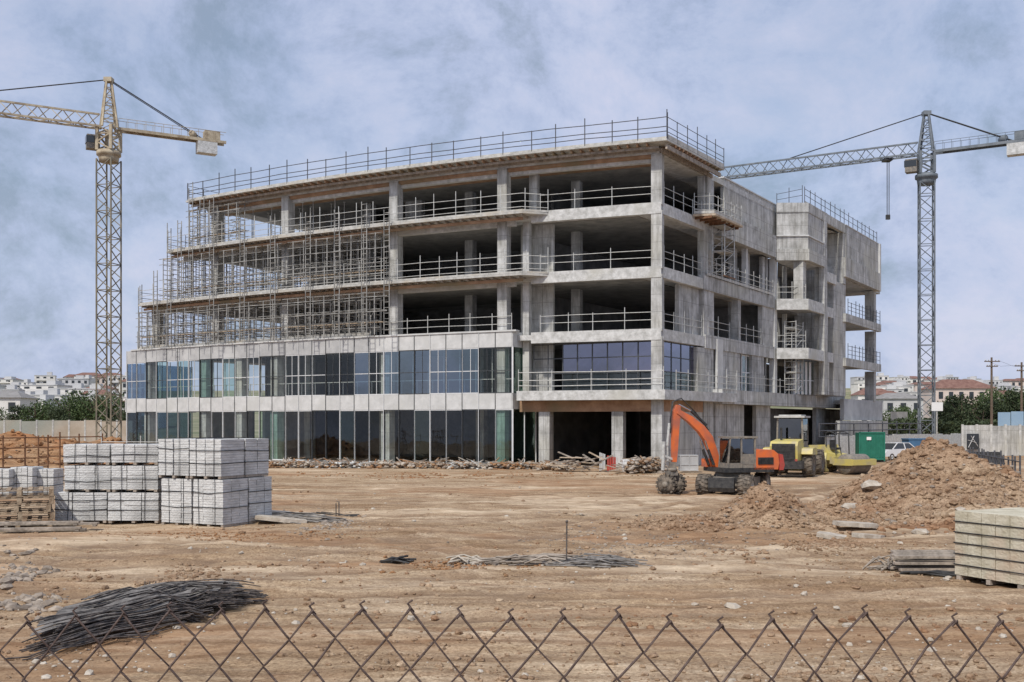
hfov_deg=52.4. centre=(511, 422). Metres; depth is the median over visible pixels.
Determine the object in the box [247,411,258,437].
window
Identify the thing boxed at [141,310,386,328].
scaffold tube
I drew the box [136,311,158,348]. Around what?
scaffold tower
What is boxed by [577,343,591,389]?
window
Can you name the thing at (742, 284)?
guardrail
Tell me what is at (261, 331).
scaffold tower
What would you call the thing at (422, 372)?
window
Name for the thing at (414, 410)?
window
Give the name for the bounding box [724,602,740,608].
boulder
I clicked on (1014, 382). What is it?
distant house
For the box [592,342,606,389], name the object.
window
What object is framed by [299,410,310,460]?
window
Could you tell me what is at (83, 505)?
block pack
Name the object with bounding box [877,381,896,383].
distant house
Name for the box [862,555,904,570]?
stick pile
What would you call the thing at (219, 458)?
block pack
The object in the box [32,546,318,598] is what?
loose clods
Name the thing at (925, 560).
timber board
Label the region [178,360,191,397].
window
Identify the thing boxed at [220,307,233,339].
scaffold tower
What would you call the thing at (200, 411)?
window
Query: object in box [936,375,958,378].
distant house
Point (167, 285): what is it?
scaffold ladder
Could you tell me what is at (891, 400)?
house
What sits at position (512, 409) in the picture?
window
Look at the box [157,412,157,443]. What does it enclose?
window
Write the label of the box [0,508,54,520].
wooden pallet
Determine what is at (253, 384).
window
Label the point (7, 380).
distant house
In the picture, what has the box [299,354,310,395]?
window
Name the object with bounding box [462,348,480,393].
window
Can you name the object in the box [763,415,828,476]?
wheel loader
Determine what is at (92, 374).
distant house
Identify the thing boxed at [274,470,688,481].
loose clods
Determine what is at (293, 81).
sky
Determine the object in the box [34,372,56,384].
distant house
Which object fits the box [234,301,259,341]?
scaffold tower
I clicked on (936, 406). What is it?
sign board
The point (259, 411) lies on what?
window
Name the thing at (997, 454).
sheet stack
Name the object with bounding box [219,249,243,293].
scaffold tower
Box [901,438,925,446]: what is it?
site tank
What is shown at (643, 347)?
window
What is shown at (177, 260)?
scaffold ladder
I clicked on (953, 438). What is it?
sheet fence
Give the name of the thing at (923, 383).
distant house
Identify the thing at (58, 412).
tree
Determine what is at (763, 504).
soil heap
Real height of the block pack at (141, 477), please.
0.859 m
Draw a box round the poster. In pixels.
[967,434,978,448]
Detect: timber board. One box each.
[552,461,574,468]
[573,456,602,464]
[594,455,612,463]
[888,566,954,568]
[890,550,954,552]
[890,554,954,556]
[891,557,954,559]
[893,552,953,553]
[893,555,954,558]
[893,561,954,564]
[897,560,954,560]
[898,568,954,570]
[905,565,954,565]
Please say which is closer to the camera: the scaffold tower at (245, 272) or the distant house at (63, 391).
the scaffold tower at (245, 272)
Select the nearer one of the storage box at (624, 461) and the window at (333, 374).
the storage box at (624, 461)
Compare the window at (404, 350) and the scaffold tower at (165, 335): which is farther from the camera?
the scaffold tower at (165, 335)
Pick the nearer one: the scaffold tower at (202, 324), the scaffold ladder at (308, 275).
the scaffold ladder at (308, 275)
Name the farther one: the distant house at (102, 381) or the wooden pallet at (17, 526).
the distant house at (102, 381)
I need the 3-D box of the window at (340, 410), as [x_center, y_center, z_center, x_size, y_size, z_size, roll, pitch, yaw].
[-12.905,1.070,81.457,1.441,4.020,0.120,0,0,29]
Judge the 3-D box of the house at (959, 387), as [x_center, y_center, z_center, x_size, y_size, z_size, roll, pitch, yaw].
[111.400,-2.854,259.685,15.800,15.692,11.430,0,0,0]
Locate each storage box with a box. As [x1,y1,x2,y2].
[621,459,635,470]
[678,455,697,470]
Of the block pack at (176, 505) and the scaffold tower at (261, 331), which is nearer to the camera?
the block pack at (176, 505)
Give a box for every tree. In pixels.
[0,407,9,420]
[6,404,32,420]
[18,401,52,420]
[28,397,63,419]
[46,405,74,420]
[49,393,95,420]
[61,388,105,420]
[78,396,115,420]
[84,391,124,419]
[108,409,135,425]
[116,400,141,427]
[881,406,914,422]
[895,403,922,419]
[927,401,960,429]
[930,394,975,433]
[941,394,977,424]
[962,399,987,419]
[971,398,1001,420]
[972,389,1013,419]
[983,385,1018,401]
[988,401,1012,419]
[999,389,1023,410]
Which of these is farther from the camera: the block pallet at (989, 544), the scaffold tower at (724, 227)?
the scaffold tower at (724, 227)
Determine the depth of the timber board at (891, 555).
22.35 m
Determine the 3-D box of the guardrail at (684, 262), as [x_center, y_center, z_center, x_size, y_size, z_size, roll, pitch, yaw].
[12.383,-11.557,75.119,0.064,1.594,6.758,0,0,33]
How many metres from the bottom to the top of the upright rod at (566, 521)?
1.000 m
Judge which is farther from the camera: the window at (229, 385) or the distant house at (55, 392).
the distant house at (55, 392)
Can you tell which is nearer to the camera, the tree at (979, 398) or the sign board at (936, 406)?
the sign board at (936, 406)
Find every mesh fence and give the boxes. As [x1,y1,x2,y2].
[0,435,48,467]
[38,432,102,467]
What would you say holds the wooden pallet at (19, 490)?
on the wooden pallet at (19, 501)
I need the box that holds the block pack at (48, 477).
[36,467,64,495]
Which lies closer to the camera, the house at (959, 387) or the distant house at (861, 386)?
the house at (959, 387)
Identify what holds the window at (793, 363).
in the concrete building
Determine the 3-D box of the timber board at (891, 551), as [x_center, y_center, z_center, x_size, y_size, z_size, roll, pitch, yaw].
[9.033,2.840,22.860,1.379,0.055,0.144,0,0,0]
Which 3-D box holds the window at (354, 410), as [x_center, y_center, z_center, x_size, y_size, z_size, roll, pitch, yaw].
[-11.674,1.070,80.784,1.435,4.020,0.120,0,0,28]
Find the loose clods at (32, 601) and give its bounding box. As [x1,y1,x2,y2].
[0,532,68,649]
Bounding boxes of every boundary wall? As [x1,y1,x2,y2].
[0,420,132,441]
[961,424,1023,455]
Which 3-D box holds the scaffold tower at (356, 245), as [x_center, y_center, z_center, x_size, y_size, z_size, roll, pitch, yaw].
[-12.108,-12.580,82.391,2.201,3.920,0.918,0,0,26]
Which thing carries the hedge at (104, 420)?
on the ground
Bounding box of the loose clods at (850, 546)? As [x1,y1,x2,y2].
[595,528,952,568]
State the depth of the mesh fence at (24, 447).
61.84 m
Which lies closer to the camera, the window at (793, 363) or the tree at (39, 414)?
the window at (793, 363)
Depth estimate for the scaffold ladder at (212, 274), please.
87.55 m
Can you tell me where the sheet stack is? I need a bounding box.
[971,452,1002,463]
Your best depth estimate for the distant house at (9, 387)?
399.60 m
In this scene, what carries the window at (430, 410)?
in the concrete building
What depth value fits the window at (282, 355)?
85.33 m
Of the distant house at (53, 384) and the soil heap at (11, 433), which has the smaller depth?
the soil heap at (11, 433)
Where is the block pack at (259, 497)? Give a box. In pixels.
[243,476,272,523]
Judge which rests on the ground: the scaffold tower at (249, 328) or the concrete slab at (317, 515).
the concrete slab at (317, 515)
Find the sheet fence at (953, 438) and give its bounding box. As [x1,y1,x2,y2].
[827,433,960,453]
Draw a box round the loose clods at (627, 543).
[446,504,893,579]
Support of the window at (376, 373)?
in the concrete building
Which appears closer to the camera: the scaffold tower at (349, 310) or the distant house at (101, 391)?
the scaffold tower at (349, 310)
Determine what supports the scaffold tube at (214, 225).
attached to the scaffold ladder at (242, 281)
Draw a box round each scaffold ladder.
[138,285,141,348]
[153,270,157,346]
[167,223,170,345]
[177,220,181,299]
[188,182,192,298]
[200,197,204,251]
[209,196,213,342]
[240,221,244,341]
[270,214,274,339]
[305,208,310,337]
[334,210,339,335]
[361,202,366,334]
[383,209,389,333]
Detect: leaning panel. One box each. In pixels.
[599,452,604,470]
[607,456,615,470]
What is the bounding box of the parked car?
[885,442,914,459]
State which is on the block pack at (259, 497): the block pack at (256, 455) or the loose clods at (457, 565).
the block pack at (256, 455)
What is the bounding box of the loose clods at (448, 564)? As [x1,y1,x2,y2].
[423,559,510,568]
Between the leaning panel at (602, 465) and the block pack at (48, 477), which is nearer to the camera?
the block pack at (48, 477)
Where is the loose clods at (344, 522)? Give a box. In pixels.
[275,508,366,539]
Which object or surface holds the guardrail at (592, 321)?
on the concrete building
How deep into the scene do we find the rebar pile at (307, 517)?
33.30 m
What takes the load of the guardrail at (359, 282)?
on the concrete building
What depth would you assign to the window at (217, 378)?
89.29 m
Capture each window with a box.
[8,402,14,411]
[127,363,140,398]
[127,364,192,398]
[127,412,192,442]
[136,362,145,398]
[136,412,145,443]
[146,362,159,398]
[146,412,148,443]
[157,361,170,398]
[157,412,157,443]
[167,361,180,398]
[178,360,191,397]
[178,411,187,438]
[189,359,198,397]
[189,411,198,437]
[200,359,213,397]
[200,411,210,436]
[211,358,225,397]
[211,411,221,436]
[223,358,233,396]
[223,411,233,436]
[235,357,249,396]
[235,411,245,437]
[247,357,262,396]
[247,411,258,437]
[259,356,272,396]
[259,411,271,459]
[272,355,287,396]
[272,411,282,459]
[285,355,300,395]
[285,411,291,459]
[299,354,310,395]
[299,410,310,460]
[312,354,328,395]
[312,410,324,460]
[326,353,342,395]
[326,410,338,460]
[340,352,353,394]
[340,410,353,458]
[354,352,371,394]
[354,410,367,461]
[369,351,382,394]
[369,410,382,461]
[384,351,397,394]
[384,410,397,462]
[399,350,416,394]
[399,410,413,458]
[414,350,431,393]
[414,410,423,461]
[430,349,444,393]
[430,410,430,460]
[446,348,463,393]
[446,409,461,461]
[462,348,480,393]
[462,409,477,460]
[479,347,494,392]
[479,409,494,460]
[495,347,514,392]
[495,409,511,460]
[512,347,514,392]
[512,409,535,461]
[533,344,547,390]
[548,344,561,390]
[562,343,576,389]
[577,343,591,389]
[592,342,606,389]
[607,342,621,389]
[622,341,637,389]
[637,341,650,389]
[664,341,671,389]
[671,342,680,389]
[680,344,689,389]
[689,345,698,390]
[741,354,749,390]
[793,363,797,393]
[797,363,801,393]
[805,362,808,394]
[808,362,812,394]
[887,403,892,410]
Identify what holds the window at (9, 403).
in the house at (8, 399)
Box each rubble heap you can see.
[269,457,324,467]
[311,457,368,467]
[361,457,450,468]
[440,457,494,468]
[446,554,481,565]
[481,457,539,469]
[526,459,582,470]
[606,455,677,473]
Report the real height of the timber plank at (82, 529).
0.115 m
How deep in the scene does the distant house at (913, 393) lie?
362.60 m
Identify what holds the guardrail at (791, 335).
on the concrete building
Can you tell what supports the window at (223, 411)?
in the concrete building
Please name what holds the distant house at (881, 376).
on the ground
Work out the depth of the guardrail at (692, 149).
74.14 m
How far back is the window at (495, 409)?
75.54 m
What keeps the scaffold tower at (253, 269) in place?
on the concrete building
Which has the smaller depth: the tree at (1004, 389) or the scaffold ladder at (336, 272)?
the scaffold ladder at (336, 272)
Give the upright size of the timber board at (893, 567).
0.055 m
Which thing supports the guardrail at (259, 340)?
on the concrete building
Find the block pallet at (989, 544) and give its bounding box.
[953,507,1023,588]
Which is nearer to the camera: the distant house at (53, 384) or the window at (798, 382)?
the window at (798, 382)
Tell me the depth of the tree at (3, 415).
168.73 m
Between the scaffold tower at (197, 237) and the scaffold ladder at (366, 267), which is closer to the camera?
the scaffold ladder at (366, 267)
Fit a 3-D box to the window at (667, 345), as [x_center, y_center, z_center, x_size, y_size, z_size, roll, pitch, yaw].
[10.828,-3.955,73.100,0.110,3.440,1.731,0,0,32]
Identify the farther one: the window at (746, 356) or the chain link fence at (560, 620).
the window at (746, 356)
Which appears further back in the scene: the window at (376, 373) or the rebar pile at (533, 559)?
the window at (376, 373)
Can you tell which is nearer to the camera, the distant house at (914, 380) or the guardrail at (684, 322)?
the guardrail at (684, 322)
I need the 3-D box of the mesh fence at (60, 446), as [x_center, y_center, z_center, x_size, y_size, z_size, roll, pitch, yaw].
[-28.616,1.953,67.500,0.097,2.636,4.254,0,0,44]
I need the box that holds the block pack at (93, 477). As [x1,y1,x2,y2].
[63,464,123,491]
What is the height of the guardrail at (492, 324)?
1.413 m
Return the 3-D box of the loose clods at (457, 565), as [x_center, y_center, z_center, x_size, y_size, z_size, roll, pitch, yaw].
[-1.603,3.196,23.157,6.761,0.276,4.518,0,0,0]
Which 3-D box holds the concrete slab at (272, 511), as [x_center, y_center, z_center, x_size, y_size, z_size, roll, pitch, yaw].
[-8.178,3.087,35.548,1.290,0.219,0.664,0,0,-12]
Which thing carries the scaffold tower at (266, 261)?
on the concrete building
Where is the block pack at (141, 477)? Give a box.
[111,464,169,491]
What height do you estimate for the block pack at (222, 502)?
1.467 m
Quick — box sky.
[0,0,1023,390]
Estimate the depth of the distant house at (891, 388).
440.76 m
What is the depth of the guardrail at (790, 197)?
91.82 m
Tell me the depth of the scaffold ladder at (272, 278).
83.81 m
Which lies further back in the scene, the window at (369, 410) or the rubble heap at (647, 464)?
the window at (369, 410)
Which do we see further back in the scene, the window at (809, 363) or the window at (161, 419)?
the window at (161, 419)
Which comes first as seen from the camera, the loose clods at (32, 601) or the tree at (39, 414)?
the loose clods at (32, 601)
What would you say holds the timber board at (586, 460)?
on the timber board
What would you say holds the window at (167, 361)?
in the concrete building
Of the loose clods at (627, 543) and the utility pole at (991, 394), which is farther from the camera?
the utility pole at (991, 394)
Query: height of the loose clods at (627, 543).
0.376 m
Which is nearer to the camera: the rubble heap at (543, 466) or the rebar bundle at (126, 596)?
the rebar bundle at (126, 596)
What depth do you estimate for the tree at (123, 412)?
185.52 m
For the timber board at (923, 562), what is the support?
on the timber board at (923, 569)
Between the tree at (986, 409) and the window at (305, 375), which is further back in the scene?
the tree at (986, 409)
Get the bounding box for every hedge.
[22,418,135,441]
[887,417,1010,435]
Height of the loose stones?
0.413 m
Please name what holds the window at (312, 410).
in the concrete building
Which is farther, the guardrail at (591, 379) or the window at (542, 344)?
the window at (542, 344)
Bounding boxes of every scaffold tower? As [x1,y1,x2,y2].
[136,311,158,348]
[156,309,177,346]
[159,257,182,298]
[160,313,173,344]
[172,311,193,343]
[173,307,196,345]
[174,260,196,297]
[179,254,202,298]
[186,208,207,245]
[190,309,210,342]
[193,259,210,297]
[194,305,217,344]
[197,251,221,295]
[205,205,229,243]
[214,303,238,342]
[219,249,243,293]
[220,255,237,293]
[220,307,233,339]
[224,201,248,240]
[230,305,253,339]
[234,253,257,294]
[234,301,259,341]
[241,246,267,291]
[250,304,275,338]
[252,251,276,290]
[259,299,284,340]
[263,243,289,289]
[275,303,279,337]
[276,248,298,290]
[282,297,309,339]
[288,240,315,288]
[293,300,320,336]
[296,246,321,286]
[307,295,336,337]
[311,237,338,286]
[317,298,344,334]
[319,243,346,283]
[333,293,360,336]
[335,235,362,283]
[342,296,370,333]
[344,241,373,284]
[357,232,387,280]
[357,291,386,335]
[711,202,734,278]
[784,320,802,393]
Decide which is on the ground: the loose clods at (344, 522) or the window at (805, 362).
the loose clods at (344, 522)
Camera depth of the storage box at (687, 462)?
66.05 m
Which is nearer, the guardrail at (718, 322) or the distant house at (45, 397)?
the guardrail at (718, 322)
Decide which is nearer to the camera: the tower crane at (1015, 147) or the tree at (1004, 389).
the tower crane at (1015, 147)
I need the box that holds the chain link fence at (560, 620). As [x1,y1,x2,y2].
[0,599,1023,681]
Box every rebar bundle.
[6,595,203,659]
[41,585,218,636]
[81,580,235,621]
[96,579,256,605]
[128,580,267,608]
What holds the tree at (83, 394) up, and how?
on the ground
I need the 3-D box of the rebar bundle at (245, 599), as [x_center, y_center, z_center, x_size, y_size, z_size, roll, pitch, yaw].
[-5.571,2.983,17.949,3.132,0.494,1.621,0,0,-30]
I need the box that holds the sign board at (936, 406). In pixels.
[931,402,942,433]
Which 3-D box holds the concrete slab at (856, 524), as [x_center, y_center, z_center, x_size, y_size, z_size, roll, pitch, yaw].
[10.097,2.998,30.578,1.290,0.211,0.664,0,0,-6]
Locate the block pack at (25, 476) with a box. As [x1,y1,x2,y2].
[11,466,42,494]
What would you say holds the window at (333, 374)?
in the concrete building
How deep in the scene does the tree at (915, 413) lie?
168.96 m
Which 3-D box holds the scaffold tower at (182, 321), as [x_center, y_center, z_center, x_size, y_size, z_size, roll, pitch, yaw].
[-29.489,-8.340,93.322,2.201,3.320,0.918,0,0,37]
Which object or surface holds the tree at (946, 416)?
on the ground
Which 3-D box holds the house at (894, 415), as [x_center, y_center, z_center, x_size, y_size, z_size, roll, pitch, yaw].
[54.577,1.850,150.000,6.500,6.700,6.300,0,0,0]
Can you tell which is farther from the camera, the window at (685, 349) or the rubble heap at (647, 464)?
the window at (685, 349)
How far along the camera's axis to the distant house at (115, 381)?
549.90 m
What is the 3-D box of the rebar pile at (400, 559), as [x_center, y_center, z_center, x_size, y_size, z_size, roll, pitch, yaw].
[-2.626,3.168,23.835,0.843,0.238,0.608,0,0,0]
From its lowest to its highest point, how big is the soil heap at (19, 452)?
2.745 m
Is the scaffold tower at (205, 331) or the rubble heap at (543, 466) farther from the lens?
the scaffold tower at (205, 331)
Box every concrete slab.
[255,514,306,522]
[271,510,291,514]
[309,514,324,518]
[816,531,846,538]
[832,520,877,527]
[852,533,884,538]
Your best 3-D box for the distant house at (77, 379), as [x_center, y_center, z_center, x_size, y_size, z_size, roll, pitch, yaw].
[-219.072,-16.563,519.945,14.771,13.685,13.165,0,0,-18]
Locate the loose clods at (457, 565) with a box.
[302,552,597,578]
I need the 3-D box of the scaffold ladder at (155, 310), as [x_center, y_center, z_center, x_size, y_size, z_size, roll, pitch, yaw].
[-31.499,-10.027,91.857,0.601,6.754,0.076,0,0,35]
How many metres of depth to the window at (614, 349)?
73.61 m
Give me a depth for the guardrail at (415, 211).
79.08 m
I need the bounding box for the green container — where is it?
[855,432,884,461]
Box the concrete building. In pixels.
[125,138,887,467]
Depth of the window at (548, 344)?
75.71 m
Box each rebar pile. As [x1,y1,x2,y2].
[272,512,347,523]
[293,511,358,516]
[379,555,415,563]
[473,553,580,565]
[545,553,652,567]
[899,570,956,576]
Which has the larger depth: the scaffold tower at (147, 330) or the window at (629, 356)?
the scaffold tower at (147, 330)
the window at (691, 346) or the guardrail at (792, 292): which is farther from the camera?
the guardrail at (792, 292)
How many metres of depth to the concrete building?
85.16 m
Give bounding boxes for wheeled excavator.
[655,398,784,494]
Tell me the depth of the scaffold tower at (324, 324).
82.33 m
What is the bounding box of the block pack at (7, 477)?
[0,468,14,496]
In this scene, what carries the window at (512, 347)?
in the concrete building
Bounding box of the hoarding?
[998,411,1023,425]
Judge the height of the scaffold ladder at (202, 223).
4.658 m
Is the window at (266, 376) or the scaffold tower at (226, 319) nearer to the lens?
the window at (266, 376)
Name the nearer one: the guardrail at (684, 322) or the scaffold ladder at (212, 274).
the guardrail at (684, 322)
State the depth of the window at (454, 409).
77.28 m
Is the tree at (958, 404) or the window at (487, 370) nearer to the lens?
the window at (487, 370)
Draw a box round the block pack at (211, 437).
[190,437,231,438]
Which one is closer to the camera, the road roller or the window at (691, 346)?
the road roller
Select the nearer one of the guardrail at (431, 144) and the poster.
the guardrail at (431, 144)
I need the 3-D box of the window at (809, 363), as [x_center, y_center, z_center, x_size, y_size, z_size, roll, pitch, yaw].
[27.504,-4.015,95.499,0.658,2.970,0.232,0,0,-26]
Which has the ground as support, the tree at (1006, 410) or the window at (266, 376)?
the tree at (1006, 410)
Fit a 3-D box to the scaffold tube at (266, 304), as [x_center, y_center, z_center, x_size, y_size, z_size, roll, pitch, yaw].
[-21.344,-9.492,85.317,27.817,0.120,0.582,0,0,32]
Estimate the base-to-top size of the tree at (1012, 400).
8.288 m
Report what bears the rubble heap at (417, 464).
on the ground
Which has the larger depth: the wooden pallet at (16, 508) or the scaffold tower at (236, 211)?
the scaffold tower at (236, 211)
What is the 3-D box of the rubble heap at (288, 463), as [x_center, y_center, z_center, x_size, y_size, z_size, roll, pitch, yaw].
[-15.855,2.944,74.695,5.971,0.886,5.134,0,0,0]
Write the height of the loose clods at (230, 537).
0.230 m
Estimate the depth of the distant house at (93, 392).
280.33 m
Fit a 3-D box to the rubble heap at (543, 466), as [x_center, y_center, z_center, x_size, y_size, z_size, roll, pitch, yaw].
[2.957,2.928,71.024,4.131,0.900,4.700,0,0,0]
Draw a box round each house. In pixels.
[0,376,23,384]
[0,384,24,392]
[0,391,39,420]
[11,382,20,387]
[19,379,35,384]
[21,381,71,391]
[28,388,66,403]
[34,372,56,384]
[35,390,47,393]
[38,395,62,410]
[57,375,89,385]
[58,383,83,394]
[63,374,74,377]
[68,383,109,395]
[70,390,101,420]
[74,372,100,377]
[80,389,114,404]
[84,375,95,384]
[95,375,109,384]
[108,372,143,393]
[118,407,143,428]
[119,379,141,396]
[122,394,143,400]
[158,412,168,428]
[849,388,891,420]
[850,375,864,390]
[851,381,876,393]
[854,378,886,383]
[858,383,864,390]
[863,373,888,380]
[870,393,924,420]
[876,382,910,391]
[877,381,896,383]
[881,380,913,391]
[884,385,903,391]
[889,375,907,382]
[889,412,912,433]
[897,387,922,395]
[910,376,930,382]
[911,382,933,391]
[921,379,996,433]
[924,376,946,381]
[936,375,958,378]
[976,380,997,386]
[988,376,1002,383]
[997,382,1016,389]
[1002,379,1023,386]
[1007,387,1023,391]
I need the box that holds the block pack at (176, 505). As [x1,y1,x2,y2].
[160,477,202,525]
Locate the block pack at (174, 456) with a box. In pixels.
[158,438,192,477]
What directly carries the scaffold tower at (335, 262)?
on the concrete building
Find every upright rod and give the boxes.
[335,501,339,515]
[565,520,567,560]
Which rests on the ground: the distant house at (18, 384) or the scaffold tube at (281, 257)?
the distant house at (18, 384)
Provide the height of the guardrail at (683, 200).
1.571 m
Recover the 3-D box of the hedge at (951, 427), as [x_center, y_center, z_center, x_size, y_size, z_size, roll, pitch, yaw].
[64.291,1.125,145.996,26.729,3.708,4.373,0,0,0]
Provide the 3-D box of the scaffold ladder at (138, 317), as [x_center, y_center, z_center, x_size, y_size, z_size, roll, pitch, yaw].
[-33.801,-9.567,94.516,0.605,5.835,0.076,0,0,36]
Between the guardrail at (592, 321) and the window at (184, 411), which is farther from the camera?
the window at (184, 411)
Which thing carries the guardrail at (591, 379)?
on the concrete building
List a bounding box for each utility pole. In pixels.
[984,357,999,425]
[1015,362,1023,410]
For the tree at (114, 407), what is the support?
on the ground
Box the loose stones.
[0,469,1023,681]
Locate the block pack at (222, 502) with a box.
[192,478,248,527]
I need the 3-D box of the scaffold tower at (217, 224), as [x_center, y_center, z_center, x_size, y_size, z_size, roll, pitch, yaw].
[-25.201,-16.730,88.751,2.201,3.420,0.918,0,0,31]
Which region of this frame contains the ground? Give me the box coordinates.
[0,388,1023,681]
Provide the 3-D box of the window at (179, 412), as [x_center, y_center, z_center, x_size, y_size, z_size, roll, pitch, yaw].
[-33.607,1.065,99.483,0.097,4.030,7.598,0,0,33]
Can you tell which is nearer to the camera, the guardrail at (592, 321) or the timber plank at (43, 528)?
the timber plank at (43, 528)
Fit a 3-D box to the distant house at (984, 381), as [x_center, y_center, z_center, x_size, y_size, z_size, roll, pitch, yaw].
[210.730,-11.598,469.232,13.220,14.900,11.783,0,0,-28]
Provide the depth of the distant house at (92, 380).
551.70 m
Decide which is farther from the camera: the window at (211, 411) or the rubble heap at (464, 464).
the window at (211, 411)
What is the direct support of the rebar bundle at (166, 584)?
on the ground
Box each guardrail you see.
[137,315,370,348]
[139,286,182,303]
[140,249,547,303]
[168,186,547,250]
[187,109,666,199]
[372,313,511,335]
[518,366,663,390]
[540,186,650,209]
[540,248,650,270]
[540,307,650,331]
[664,186,701,214]
[664,250,701,274]
[664,311,701,335]
[667,112,723,167]
[676,370,736,393]
[694,193,741,224]
[707,254,772,295]
[708,316,729,338]
[726,369,841,397]
[739,321,760,343]
[776,185,802,202]
[777,283,805,298]
[777,331,805,347]
[804,186,876,241]
[818,421,921,436]
[848,302,879,322]
[848,345,879,362]
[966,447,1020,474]
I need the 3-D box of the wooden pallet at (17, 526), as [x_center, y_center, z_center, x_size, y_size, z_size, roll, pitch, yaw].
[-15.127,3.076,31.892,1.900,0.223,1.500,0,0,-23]
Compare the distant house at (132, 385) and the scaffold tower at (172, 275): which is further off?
the distant house at (132, 385)
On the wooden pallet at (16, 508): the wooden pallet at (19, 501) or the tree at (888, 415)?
the wooden pallet at (19, 501)
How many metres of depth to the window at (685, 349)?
75.78 m
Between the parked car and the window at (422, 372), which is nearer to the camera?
the window at (422, 372)
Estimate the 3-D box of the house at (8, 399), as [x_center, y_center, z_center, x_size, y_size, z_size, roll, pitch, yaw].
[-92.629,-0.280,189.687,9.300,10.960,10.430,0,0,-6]
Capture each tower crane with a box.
[0,77,225,439]
[718,110,1023,434]
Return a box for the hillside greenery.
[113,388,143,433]
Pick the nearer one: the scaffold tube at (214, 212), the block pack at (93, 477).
the block pack at (93, 477)
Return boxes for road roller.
[809,431,875,473]
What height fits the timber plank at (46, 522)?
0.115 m
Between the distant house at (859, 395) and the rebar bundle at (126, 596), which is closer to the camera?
the rebar bundle at (126, 596)
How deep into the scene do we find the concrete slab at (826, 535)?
28.68 m
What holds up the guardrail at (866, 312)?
on the concrete building
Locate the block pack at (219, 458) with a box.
[188,438,245,478]
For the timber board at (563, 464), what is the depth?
66.85 m
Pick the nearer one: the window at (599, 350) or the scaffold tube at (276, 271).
the window at (599, 350)
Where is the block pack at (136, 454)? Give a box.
[110,443,160,464]
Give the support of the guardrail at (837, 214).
on the concrete building
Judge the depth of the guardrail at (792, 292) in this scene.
91.23 m
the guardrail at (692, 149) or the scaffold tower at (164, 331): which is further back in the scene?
the scaffold tower at (164, 331)
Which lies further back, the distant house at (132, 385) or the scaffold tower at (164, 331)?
the distant house at (132, 385)
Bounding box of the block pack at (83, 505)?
[54,489,109,522]
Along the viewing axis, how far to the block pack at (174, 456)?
32.07 m
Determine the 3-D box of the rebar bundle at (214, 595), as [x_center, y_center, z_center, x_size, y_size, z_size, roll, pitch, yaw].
[-5.801,2.888,16.592,3.385,0.589,1.640,0,0,-42]
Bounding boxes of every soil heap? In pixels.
[0,429,132,444]
[0,438,154,467]
[599,481,907,534]
[807,436,1023,536]
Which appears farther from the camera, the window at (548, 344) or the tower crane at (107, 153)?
the tower crane at (107, 153)
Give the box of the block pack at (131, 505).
[107,490,162,522]
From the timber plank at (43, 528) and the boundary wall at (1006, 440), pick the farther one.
the boundary wall at (1006, 440)
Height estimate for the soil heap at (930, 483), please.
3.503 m
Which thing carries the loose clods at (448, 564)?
on the ground
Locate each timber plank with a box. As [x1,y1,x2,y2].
[0,521,79,524]
[0,522,98,526]
[0,526,81,530]
[0,528,86,531]
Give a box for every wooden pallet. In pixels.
[0,486,53,497]
[0,494,53,504]
[0,501,51,512]
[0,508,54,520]
[0,516,52,527]
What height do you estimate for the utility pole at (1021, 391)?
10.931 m
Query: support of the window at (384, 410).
in the concrete building
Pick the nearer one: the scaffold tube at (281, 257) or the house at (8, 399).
the scaffold tube at (281, 257)
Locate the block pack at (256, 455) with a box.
[235,437,269,476]
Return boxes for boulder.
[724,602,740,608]
[840,503,856,508]
[861,479,881,489]
[911,529,928,534]
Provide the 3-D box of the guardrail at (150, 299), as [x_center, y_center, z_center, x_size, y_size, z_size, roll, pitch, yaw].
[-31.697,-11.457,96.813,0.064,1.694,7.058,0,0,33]
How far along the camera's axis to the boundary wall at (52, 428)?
130.88 m
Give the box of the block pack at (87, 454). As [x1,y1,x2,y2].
[62,443,113,464]
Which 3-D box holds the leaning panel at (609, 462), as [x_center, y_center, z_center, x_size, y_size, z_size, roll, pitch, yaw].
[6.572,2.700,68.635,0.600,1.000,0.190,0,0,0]
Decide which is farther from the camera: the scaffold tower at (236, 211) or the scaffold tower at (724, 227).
the scaffold tower at (236, 211)
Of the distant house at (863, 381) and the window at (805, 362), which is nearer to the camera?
the window at (805, 362)
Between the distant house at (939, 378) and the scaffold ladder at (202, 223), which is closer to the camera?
the scaffold ladder at (202, 223)
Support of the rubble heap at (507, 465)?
on the ground
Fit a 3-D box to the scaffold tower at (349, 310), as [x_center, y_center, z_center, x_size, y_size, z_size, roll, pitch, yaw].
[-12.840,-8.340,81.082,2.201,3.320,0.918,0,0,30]
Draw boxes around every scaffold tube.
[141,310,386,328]
[142,295,386,315]
[164,261,385,283]
[171,247,386,270]
[189,221,239,229]
[191,208,239,216]
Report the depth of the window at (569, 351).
75.08 m
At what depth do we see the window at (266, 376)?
86.08 m
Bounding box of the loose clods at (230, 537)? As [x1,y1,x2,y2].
[34,524,376,542]
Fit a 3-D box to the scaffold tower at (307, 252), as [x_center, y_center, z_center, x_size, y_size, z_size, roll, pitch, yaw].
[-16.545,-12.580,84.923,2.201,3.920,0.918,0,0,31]

